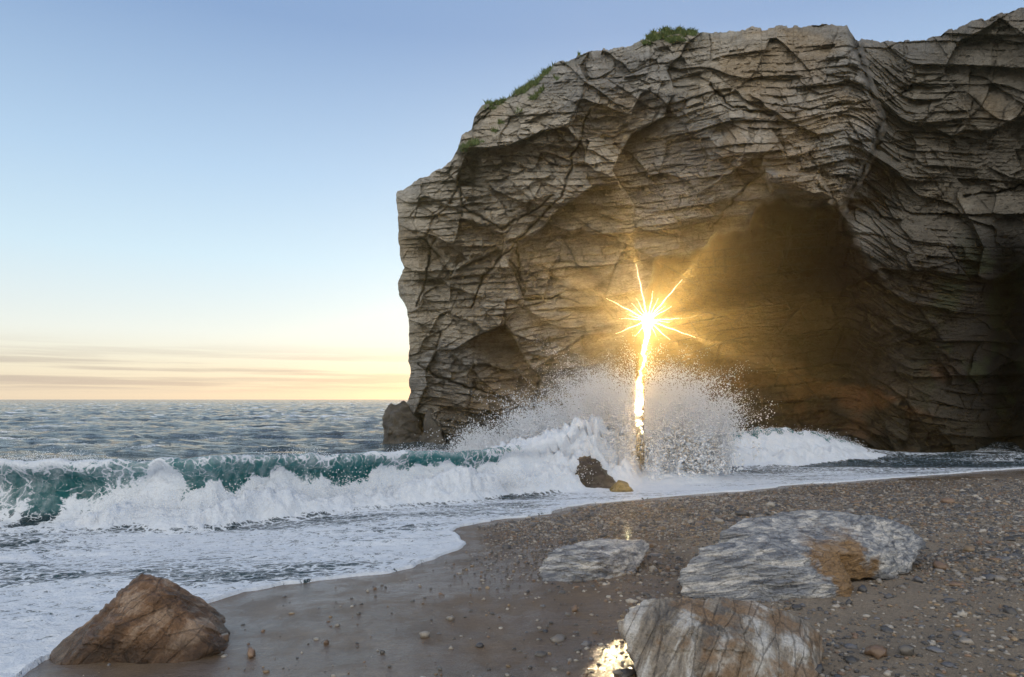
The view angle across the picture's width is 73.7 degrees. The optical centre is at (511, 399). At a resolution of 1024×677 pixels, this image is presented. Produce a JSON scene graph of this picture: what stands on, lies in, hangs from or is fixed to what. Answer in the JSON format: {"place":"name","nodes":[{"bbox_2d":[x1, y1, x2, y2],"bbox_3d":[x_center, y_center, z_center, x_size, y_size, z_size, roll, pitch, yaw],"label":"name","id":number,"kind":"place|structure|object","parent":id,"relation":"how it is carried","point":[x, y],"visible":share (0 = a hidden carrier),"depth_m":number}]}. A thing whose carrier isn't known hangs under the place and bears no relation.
{"place":"outdoors","nodes":[
{"label":"outdoors","id":0,"kind":"place"},
{"bbox_2d":[0,399,1023,676],"bbox_3d":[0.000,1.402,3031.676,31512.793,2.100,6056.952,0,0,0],"label":"sea water","id":1,"kind":"structure","parent":0,"point":[66,569],"depth_m":12.10},
{"bbox_2d":[382,400,422,443],"bbox_3d":[-4.743,1.281,30.064,2.011,2.458,1.901,0,0,-35],"label":"sea stack rock","id":2,"kind":"object","parent":1,"relation":"in","point":[401,423],"visible":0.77,"depth_m":29.57},
{"bbox_2d":[418,408,445,443],"bbox_3d":[-3.365,1.506,29.470,1.333,2.273,1.348,0,0,0],"label":"sea stack rock","id":3,"kind":"object","parent":1,"relation":"in","point":[430,426],"visible":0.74,"depth_m":29.09},
{"bbox_2d":[0,334,869,523],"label":"wave splash","id":4,"kind":"object","parent":1,"relation":"on","point":[678,429],"visible":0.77,"depth_m":17.17},
{"bbox_2d":[575,455,615,488],"bbox_3d":[1.783,1.773,15.402,1.150,0.986,1.043,0,0,41],"label":"dark rock","id":5,"kind":"object","parent":1,"relation":"in","point":[598,477],"visible":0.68,"depth_m":15.30},
{"bbox_2d":[609,480,632,491],"bbox_3d":[2.373,1.978,14.685,0.534,0.478,0.764,0,0,0],"label":"ochre rock","id":6,"kind":"object","parent":1,"relation":"in","point":[620,486],"visible":0.48,"depth_m":14.60},
{"bbox_2d":[0,0,1023,398],"label":"sky","id":7,"kind":"structure","parent":0,"point":[198,197]},
{"bbox_2d":[23,469,1023,676],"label":"beach ground","id":8,"kind":"structure","parent":0,"point":[376,620],"depth_m":5.14},
{"bbox_2d":[49,573,229,664],"bbox_3d":[-2.544,1.513,4.818,1.224,0.556,0.842,0,0,0],"label":"brown boulder","id":9,"kind":"object","parent":8,"relation":"on","point":[142,618],"visible":0.94,"depth_m":4.56},
{"bbox_2d":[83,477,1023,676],"bbox_3d":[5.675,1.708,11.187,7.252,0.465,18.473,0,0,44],"label":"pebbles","id":10,"kind":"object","parent":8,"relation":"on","point":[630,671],"visible":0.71,"depth_m":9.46},
{"bbox_2d":[539,538,648,581],"bbox_3d":[0.807,1.546,6.677,1.124,0.346,1.018,0,0,0],"label":"streaked rock","id":11,"kind":"object","parent":8,"relation":"on","point":[596,559],"visible":0.95,"depth_m":6.40},
{"bbox_2d":[219,497,996,674],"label":"cobbles","id":12,"kind":"object","parent":8,"relation":"on","point":[876,651],"visible":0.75,"depth_m":5.19},
{"bbox_2d":[617,597,824,676],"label":"banded rock","id":13,"kind":"object","parent":8,"relation":"on","point":[708,637],"visible":1,"depth_m":3.89},
{"bbox_2d":[677,509,925,600],"bbox_3d":[2.606,1.370,6.374,2.823,0.604,1.590,0,0,-37],"label":"streaked rock","id":14,"kind":"object","parent":8,"relation":"on","point":[803,554],"visible":0.96,"depth_m":5.88},
{"bbox_2d":[396,7,1023,452],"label":"cliff","id":15,"kind":"structure","parent":0,"point":[824,223],"depth_m":29.84},
{"bbox_2d":[457,25,698,151],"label":"cliff top grass","id":16,"kind":"structure","parent":15,"relation":"on","point":[665,31],"depth_m":31.43}
]}

